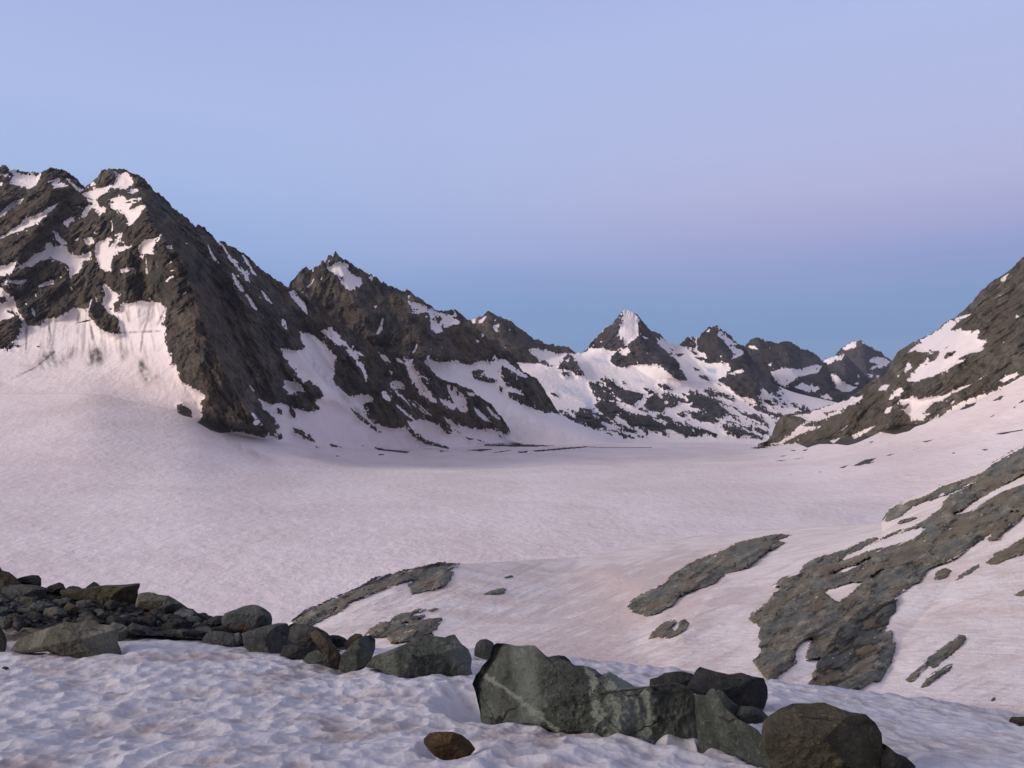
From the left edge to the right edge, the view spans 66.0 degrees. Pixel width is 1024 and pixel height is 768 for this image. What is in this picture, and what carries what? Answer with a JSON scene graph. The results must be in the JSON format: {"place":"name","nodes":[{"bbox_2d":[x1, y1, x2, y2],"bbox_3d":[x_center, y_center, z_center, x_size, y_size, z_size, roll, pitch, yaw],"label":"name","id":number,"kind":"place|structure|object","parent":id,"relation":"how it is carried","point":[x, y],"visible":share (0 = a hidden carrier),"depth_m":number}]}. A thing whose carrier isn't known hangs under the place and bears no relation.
{"place":"outdoors","nodes":[
{"label":"outdoors","id":0,"kind":"place"},
{"bbox_2d":[0,165,522,449],"bbox_3d":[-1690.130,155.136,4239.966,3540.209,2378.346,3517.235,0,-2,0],"label":"mountain","id":1,"kind":"structure","parent":0,"point":[123,284],"depth_m":3144.33},
{"bbox_2d":[288,251,618,444],"bbox_3d":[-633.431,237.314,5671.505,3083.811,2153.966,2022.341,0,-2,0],"label":"second mountain","id":2,"kind":"structure","parent":0,"point":[454,346],"depth_m":4982.99},
{"bbox_2d":[0,379,1023,623],"bbox_3d":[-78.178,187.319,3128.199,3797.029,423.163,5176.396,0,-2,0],"label":"glacier","id":3,"kind":"object","parent":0,"point":[194,513],"visible":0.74,"depth_m":1779.58},
{"bbox_2d":[0,627,1023,767],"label":"snow ground","id":4,"kind":"structure","parent":0,"point":[152,702],"depth_m":5.54},
{"bbox_2d":[0,628,6,651],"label":"boulder","id":5,"kind":"object","parent":4,"relation":"on","point":[3,642],"visible":0.91,"depth_m":8.70},
{"bbox_2d":[10,619,121,657],"bbox_3d":[-4.848,2.789,8.552,1.242,0.455,0.501,0,-2,0],"label":"boulder","id":6,"kind":"object","parent":4,"relation":"on","point":[88,638],"visible":0.93,"depth_m":8.42},
{"bbox_2d":[0,593,345,651],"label":"rubble bed","id":7,"kind":"object","parent":4,"relation":"on","point":[137,612],"visible":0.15,"depth_m":10.40},
{"bbox_2d":[0,608,7,615],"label":"stone","id":8,"kind":"object","parent":7,"relation":"on","point":[3,612],"visible":0.53,"depth_m":9.88},
{"bbox_2d":[0,597,8,604],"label":"stone","id":9,"kind":"object","parent":7,"relation":"on","point":[2,599],"visible":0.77,"depth_m":10.69},
{"bbox_2d":[0,618,11,627],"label":"stone","id":10,"kind":"object","parent":7,"relation":"on","point":[5,623],"visible":1,"depth_m":9.30},
{"bbox_2d":[2,608,12,613],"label":"stone","id":11,"kind":"object","parent":7,"relation":"on","point":[8,610],"visible":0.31,"depth_m":10.05},
{"bbox_2d":[0,567,20,585],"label":"boulder","id":12,"kind":"object","parent":7,"relation":"on","point":[7,578],"visible":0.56,"depth_m":11.47},
{"bbox_2d":[6,595,15,599],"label":"stone","id":13,"kind":"object","parent":7,"relation":"on","point":[11,597],"visible":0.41,"depth_m":11.01},
{"bbox_2d":[7,613,20,618],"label":"stone","id":14,"kind":"object","parent":7,"relation":"on","point":[13,615],"visible":0.38,"depth_m":9.59},
{"bbox_2d":[9,602,21,605],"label":"stone","id":15,"kind":"object","parent":7,"relation":"on","point":[15,603],"visible":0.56,"depth_m":10.61},
{"bbox_2d":[10,618,24,631],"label":"stone","id":16,"kind":"object","parent":7,"relation":"on","point":[21,620],"visible":0.62,"depth_m":9.35},
{"bbox_2d":[13,622,21,627],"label":"stone","id":17,"kind":"object","parent":7,"relation":"on","point":[17,624],"visible":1,"depth_m":9.18},
{"bbox_2d":[15,596,25,602],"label":"stone","id":18,"kind":"object","parent":7,"relation":"on","point":[20,600],"visible":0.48,"depth_m":10.84},
{"bbox_2d":[2,584,47,598],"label":"boulder","id":19,"kind":"object","parent":7,"relation":"on","point":[22,590],"visible":0.69,"depth_m":11.11},
{"bbox_2d":[24,619,30,626],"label":"stone","id":20,"kind":"object","parent":7,"relation":"on","point":[27,623],"visible":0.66,"depth_m":9.45},
{"bbox_2d":[17,575,40,585],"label":"boulder","id":21,"kind":"object","parent":7,"relation":"on","point":[32,580],"visible":0.79,"depth_m":11.70},
{"bbox_2d":[17,607,40,614],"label":"stone","id":22,"kind":"object","parent":7,"relation":"on","point":[27,610],"visible":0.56,"depth_m":10.21},
{"bbox_2d":[23,596,35,602],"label":"stone","id":23,"kind":"object","parent":7,"relation":"on","point":[29,599],"visible":0.41,"depth_m":10.82},
{"bbox_2d":[24,601,36,606],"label":"stone","id":24,"kind":"object","parent":7,"relation":"on","point":[27,604],"visible":0.19,"depth_m":10.53},
{"bbox_2d":[25,615,42,622],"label":"stone","id":25,"kind":"object","parent":7,"relation":"on","point":[31,618],"visible":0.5,"depth_m":9.71},
{"bbox_2d":[28,611,41,616],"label":"stone","id":26,"kind":"object","parent":7,"relation":"on","point":[34,613],"visible":0.4,"depth_m":10.06},
{"bbox_2d":[29,603,46,613],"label":"stone","id":27,"kind":"object","parent":7,"relation":"on","point":[38,608],"visible":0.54,"depth_m":10.28},
{"bbox_2d":[36,600,54,607],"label":"stone","id":28,"kind":"object","parent":7,"relation":"on","point":[48,605],"visible":0.29,"depth_m":10.51},
{"bbox_2d":[42,606,67,618],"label":"stone","id":29,"kind":"object","parent":7,"relation":"on","point":[51,612],"visible":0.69,"depth_m":10.14},
{"bbox_2d":[47,582,64,593],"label":"boulder","id":30,"kind":"object","parent":7,"relation":"on","point":[56,588],"visible":0.93,"depth_m":11.68},
{"bbox_2d":[52,599,69,606],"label":"stone","id":31,"kind":"object","parent":7,"relation":"on","point":[59,602],"visible":0.59,"depth_m":10.90},
{"bbox_2d":[62,617,71,622],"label":"stone","id":32,"kind":"object","parent":7,"relation":"on","point":[67,619],"visible":0.77,"depth_m":9.78},
{"bbox_2d":[63,602,77,616],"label":"stone","id":33,"kind":"object","parent":7,"relation":"on","point":[71,609],"visible":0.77,"depth_m":10.37},
{"bbox_2d":[75,617,84,621],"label":"stone","id":34,"kind":"object","parent":7,"relation":"on","point":[79,619],"visible":0.64,"depth_m":9.78},
{"bbox_2d":[76,599,91,604],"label":"stone","id":35,"kind":"object","parent":7,"relation":"on","point":[84,601],"visible":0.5,"depth_m":10.80},
{"bbox_2d":[78,604,89,609],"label":"stone","id":36,"kind":"object","parent":7,"relation":"on","point":[84,606],"visible":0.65,"depth_m":10.64},
{"bbox_2d":[77,609,92,613],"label":"stone","id":37,"kind":"object","parent":7,"relation":"on","point":[83,610],"visible":0.39,"depth_m":10.30},
{"bbox_2d":[78,611,93,617],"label":"stone","id":38,"kind":"object","parent":7,"relation":"on","point":[85,614],"visible":0.58,"depth_m":10.05},
{"bbox_2d":[81,615,101,623],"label":"stone","id":39,"kind":"object","parent":7,"relation":"on","point":[96,618],"visible":0.27,"depth_m":9.64},
{"bbox_2d":[86,582,99,587],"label":"boulder","id":40,"kind":"object","parent":7,"relation":"on","point":[92,584],"visible":0.41,"depth_m":11.90},
{"bbox_2d":[89,603,96,607],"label":"stone","id":41,"kind":"object","parent":7,"relation":"on","point":[92,605],"visible":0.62,"depth_m":10.78},
{"bbox_2d":[93,609,105,615],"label":"stone","id":42,"kind":"object","parent":7,"relation":"on","point":[95,611],"visible":0.62,"depth_m":10.35},
{"bbox_2d":[60,583,139,603],"bbox_3d":[-5.958,3.081,11.483,1.245,0.421,0.386,0,-2,11],"label":"boulder","id":43,"kind":"object","parent":7,"relation":"on","point":[118,593],"visible":0.75,"depth_m":11.31},
{"bbox_2d":[97,611,105,617],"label":"stone","id":44,"kind":"object","parent":7,"relation":"on","point":[101,614],"visible":0.85,"depth_m":10.23},
{"bbox_2d":[103,600,119,610],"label":"stone","id":45,"kind":"object","parent":7,"relation":"on","point":[110,605],"visible":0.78,"depth_m":10.82},
{"bbox_2d":[104,615,126,625],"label":"stone","id":46,"kind":"object","parent":7,"relation":"on","point":[108,620],"visible":0.4,"depth_m":9.68},
{"bbox_2d":[110,622,128,641],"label":"stone","id":47,"kind":"object","parent":7,"relation":"on","point":[121,630],"visible":0.71,"depth_m":9.24},
{"bbox_2d":[117,607,124,611],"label":"stone","id":48,"kind":"object","parent":7,"relation":"on","point":[120,609],"visible":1,"depth_m":10.74},
{"bbox_2d":[126,615,140,624],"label":"stone","id":49,"kind":"object","parent":7,"relation":"on","point":[130,620],"visible":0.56,"depth_m":9.80},
{"bbox_2d":[126,622,152,637],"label":"boulder","id":50,"kind":"object","parent":7,"relation":"on","point":[132,626],"visible":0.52,"depth_m":9.57},
{"bbox_2d":[137,616,155,627],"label":"stone","id":51,"kind":"object","parent":7,"relation":"on","point":[150,621],"visible":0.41,"depth_m":9.97},
{"bbox_2d":[150,609,165,614],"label":"stone","id":52,"kind":"object","parent":7,"relation":"on","point":[156,611],"visible":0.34,"depth_m":10.86},
{"bbox_2d":[136,592,183,613],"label":"boulder","id":53,"kind":"object","parent":7,"relation":"on","point":[166,604],"visible":0.72,"depth_m":11.08},
{"bbox_2d":[158,613,184,622],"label":"stone","id":54,"kind":"object","parent":7,"relation":"on","point":[164,618],"visible":0.41,"depth_m":10.35},
{"bbox_2d":[161,619,191,629],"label":"stone","id":55,"kind":"object","parent":7,"relation":"on","point":[175,624],"visible":0.64,"depth_m":9.64},
{"bbox_2d":[153,629,205,640],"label":"boulder","id":56,"kind":"object","parent":7,"relation":"on","point":[195,634],"visible":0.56,"depth_m":9.48},
{"bbox_2d":[176,629,187,636],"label":"stone","id":57,"kind":"object","parent":7,"relation":"on","point":[182,632],"visible":0.99,"depth_m":9.41},
{"bbox_2d":[173,607,194,612],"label":"stone","id":58,"kind":"object","parent":7,"relation":"on","point":[179,609],"visible":0.31,"depth_m":11.05},
{"bbox_2d":[174,609,194,616],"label":"boulder","id":59,"kind":"object","parent":7,"relation":"on","point":[185,612],"visible":0.25,"depth_m":10.71},
{"bbox_2d":[183,615,202,625],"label":"stone","id":60,"kind":"object","parent":7,"relation":"on","point":[193,620],"visible":0.69,"depth_m":10.45},
{"bbox_2d":[192,622,204,628],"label":"stone","id":61,"kind":"object","parent":7,"relation":"on","point":[198,624],"visible":0.41,"depth_m":9.94},
{"bbox_2d":[194,626,211,632],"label":"stone","id":62,"kind":"object","parent":7,"relation":"on","point":[206,629],"visible":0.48,"depth_m":9.60},
{"bbox_2d":[202,614,212,620],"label":"boulder","id":63,"kind":"object","parent":7,"relation":"on","point":[204,617],"visible":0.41,"depth_m":10.88},
{"bbox_2d":[205,617,220,627],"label":"stone","id":64,"kind":"object","parent":7,"relation":"on","point":[214,622],"visible":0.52,"depth_m":10.35},
{"bbox_2d":[211,625,230,632],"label":"stone","id":65,"kind":"object","parent":7,"relation":"on","point":[222,628],"visible":0.43,"depth_m":10.10},
{"bbox_2d":[202,631,242,646],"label":"boulder","id":66,"kind":"object","parent":7,"relation":"on","point":[226,639],"visible":0.74,"depth_m":9.28},
{"bbox_2d":[221,605,271,634],"bbox_3d":[-3.519,3.144,10.444,0.716,0.456,0.481,0,-2,0],"label":"boulder","id":67,"kind":"object","parent":7,"relation":"on","point":[241,620],"visible":0.77,"depth_m":10.26},
{"bbox_2d":[242,623,289,653],"bbox_3d":[-2.789,2.912,8.914,0.572,0.440,0.442,0,-2,0],"label":"boulder","id":68,"kind":"object","parent":7,"relation":"on","point":[271,639],"visible":0.85,"depth_m":8.77},
{"bbox_2d":[280,645,312,659],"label":"boulder","id":69,"kind":"object","parent":7,"relation":"on","point":[293,652],"visible":0.75,"depth_m":8.49},
{"bbox_2d":[288,623,331,649],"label":"boulder","id":70,"kind":"object","parent":7,"relation":"on","point":[299,634],"visible":0.64,"depth_m":9.48},
{"bbox_2d":[330,635,346,647],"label":"boulder","id":71,"kind":"object","parent":7,"relation":"on","point":[338,641],"visible":0.79,"depth_m":9.79},
{"bbox_2d":[235,633,240,641],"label":"stone","id":72,"kind":"object","parent":4,"relation":"on","point":[238,636],"visible":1,"depth_m":9.10},
{"bbox_2d":[303,649,336,668],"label":"boulder","id":73,"kind":"object","parent":4,"relation":"on","point":[317,656],"visible":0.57,"depth_m":8.18},
{"bbox_2d":[310,630,340,668],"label":"boulder","id":74,"kind":"object","parent":73,"relation":"on","point":[328,647],"visible":0.94,"depth_m":8.13},
{"bbox_2d":[345,633,361,649],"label":"boulder","id":75,"kind":"object","parent":4,"relation":"on","point":[351,640],"visible":0.53,"depth_m":9.10},
{"bbox_2d":[339,635,374,672],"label":"boulder","id":76,"kind":"object","parent":4,"relation":"on","point":[357,655],"visible":0.98,"depth_m":8.05},
{"bbox_2d":[366,632,471,678],"bbox_3d":[-0.888,2.635,7.578,1.034,0.483,0.495,0,-2,0],"label":"boulder","id":77,"kind":"object","parent":4,"relation":"on","point":[428,654],"visible":0.84,"depth_m":7.44},
{"bbox_2d":[424,732,474,759],"bbox_3d":[-0.337,1.948,4.234,0.279,0.184,0.185,0,-2,0],"label":"stone","id":78,"kind":"object","parent":4,"relation":"on","point":[447,745],"visible":0.91,"depth_m":4.18},
{"bbox_2d":[474,639,493,658],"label":"boulder","id":79,"kind":"object","parent":4,"relation":"on","point":[483,648],"visible":0.9,"depth_m":8.90},
{"bbox_2d":[550,655,570,662],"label":"boulder","id":80,"kind":"object","parent":4,"relation":"on","point":[561,657],"visible":0.16,"depth_m":6.84},
{"bbox_2d":[472,643,697,744],"bbox_3d":[0.478,2.166,5.380,0.833,0.712,1.634,2,-3,-37],"label":"boulder","id":81,"kind":"object","parent":4,"relation":"on","point":[532,685],"visible":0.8,"depth_m":4.99},
{"bbox_2d":[649,671,692,685],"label":"boulder","id":82,"kind":"object","parent":4,"relation":"on","point":[682,677],"visible":0.49,"depth_m":6.72},
{"bbox_2d":[687,667,767,709],"bbox_3d":[1.734,2.514,6.361,0.684,0.445,0.462,0,-2,0],"label":"boulder","id":83,"kind":"object","parent":4,"relation":"on","point":[740,689],"visible":0.73,"depth_m":6.22},
{"bbox_2d":[716,689,740,719],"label":"boulder","id":84,"kind":"object","parent":4,"relation":"on","point":[731,706],"visible":0.52,"depth_m":5.71},
{"bbox_2d":[694,688,773,767],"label":"boulder","id":85,"kind":"object","parent":4,"relation":"on","point":[720,726],"visible":0.88,"depth_m":4.48},
{"bbox_2d":[736,706,767,723],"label":"boulder","id":86,"kind":"object","parent":4,"relation":"on","point":[750,715],"visible":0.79,"depth_m":5.66},
{"bbox_2d":[761,702,883,767],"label":"boulder","id":87,"kind":"object","parent":4,"relation":"on","point":[811,735],"visible":1,"depth_m":3.89},
{"bbox_2d":[881,743,915,767],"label":"boulder","id":88,"kind":"object","parent":4,"relation":"on","point":[890,758],"visible":1,"depth_m":3.90},
{"bbox_2d":[1009,717,1023,725],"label":"stone","id":89,"kind":"object","parent":4,"relation":"on","point":[1018,720],"visible":0.99,"depth_m":7.47},
{"bbox_2d":[0,0,1023,360],"label":"sky","id":90,"kind":"structure","parent":0,"point":[820,177]},
{"bbox_2d":[470,311,575,363],"bbox_3d":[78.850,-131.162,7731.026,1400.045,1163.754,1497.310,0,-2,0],"label":"dark peak","id":91,"kind":"structure","parent":0,"point":[513,340],"depth_m":7457.25},
{"bbox_2d":[288,445,1023,713],"bbox_3d":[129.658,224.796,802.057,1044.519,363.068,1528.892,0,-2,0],"label":"snow slope","id":92,"kind":"structure","parent":0,"point":[572,607],"depth_m":270.51},
{"bbox_2d":[291,561,460,625],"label":"rock outcrop","id":93,"kind":"object","parent":92,"relation":"on","point":[431,577],"visible":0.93,"depth_m":379.73},
{"bbox_2d":[365,608,441,643],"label":"rock outcrop","id":94,"kind":"object","parent":92,"relation":"on","point":[395,629],"visible":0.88,"depth_m":255.91},
{"bbox_2d":[483,588,506,594],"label":"rock outcrop","id":95,"kind":"object","parent":92,"relation":"on","point":[498,591],"visible":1,"depth_m":384.57},
{"bbox_2d":[648,619,689,639],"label":"rock outcrop","id":96,"kind":"object","parent":92,"relation":"on","point":[664,630],"visible":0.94,"depth_m":225.29},
{"bbox_2d":[627,533,790,616],"bbox_3d":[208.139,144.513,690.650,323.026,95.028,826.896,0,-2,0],"label":"rock outcrop","id":97,"kind":"object","parent":92,"relation":"on","point":[706,571],"visible":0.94,"depth_m":461.99},
{"bbox_2d":[748,446,1023,689],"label":"rock outcrop","id":98,"kind":"object","parent":92,"relation":"on","point":[852,645],"visible":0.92,"depth_m":257.95},
{"bbox_2d":[897,517,916,523],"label":"rock outcrop","id":99,"kind":"object","parent":92,"relation":"on","point":[905,520],"visible":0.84,"depth_m":535.76},
{"bbox_2d":[882,473,982,521],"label":"rock outcrop","id":100,"kind":"object","parent":92,"relation":"on","point":[898,511],"visible":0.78,"depth_m":676.34},
{"bbox_2d":[906,634,965,682],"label":"rock outcrop","id":101,"kind":"object","parent":92,"relation":"on","point":[945,651],"visible":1,"depth_m":142.91},
{"bbox_2d":[920,663,953,688],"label":"rock outcrop","id":102,"kind":"object","parent":92,"relation":"on","point":[935,675],"visible":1,"depth_m":127.01},
{"bbox_2d":[934,568,951,580],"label":"rock outcrop","id":103,"kind":"object","parent":92,"relation":"on","point":[943,573],"visible":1,"depth_m":254.29},
{"bbox_2d":[955,563,979,579],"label":"rock outcrop","id":104,"kind":"object","parent":92,"relation":"on","point":[968,572],"visible":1,"depth_m":250.24},
{"bbox_2d":[986,537,1023,564],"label":"rock outcrop","id":105,"kind":"object","parent":92,"relation":"on","point":[1015,549],"visible":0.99,"depth_m":264.60},
{"bbox_2d":[1014,590,1023,595],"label":"rock outcrop","id":106,"kind":"object","parent":92,"relation":"on","point":[1020,593],"visible":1,"depth_m":199.41},
{"bbox_2d":[517,309,836,444],"bbox_3d":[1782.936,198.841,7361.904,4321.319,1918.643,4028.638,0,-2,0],"label":"mountain","id":107,"kind":"structure","parent":0,"point":[627,376],"depth_m":6636.48},
{"bbox_2d":[745,337,855,402],"bbox_3d":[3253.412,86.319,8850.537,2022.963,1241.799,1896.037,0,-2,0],"label":"ridge","id":108,"kind":"structure","parent":0,"point":[789,366],"depth_m":8492.26},
{"bbox_2d":[823,355,872,391],"bbox_3d":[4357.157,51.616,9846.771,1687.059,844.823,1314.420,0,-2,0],"label":"spur","id":109,"kind":"structure","parent":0,"point":[846,373],"depth_m":9593.90},
{"bbox_2d":[821,340,891,378],"bbox_3d":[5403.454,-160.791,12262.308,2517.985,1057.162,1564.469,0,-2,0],"label":"farthest peak","id":110,"kind":"structure","parent":0,"point":[870,362],"depth_m":12074.39},
{"bbox_2d":[758,257,1023,446],"bbox_3d":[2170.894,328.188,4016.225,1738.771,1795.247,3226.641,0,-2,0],"label":"mountain","id":111,"kind":"structure","parent":0,"point":[972,352],"depth_m":2923.04}
]}

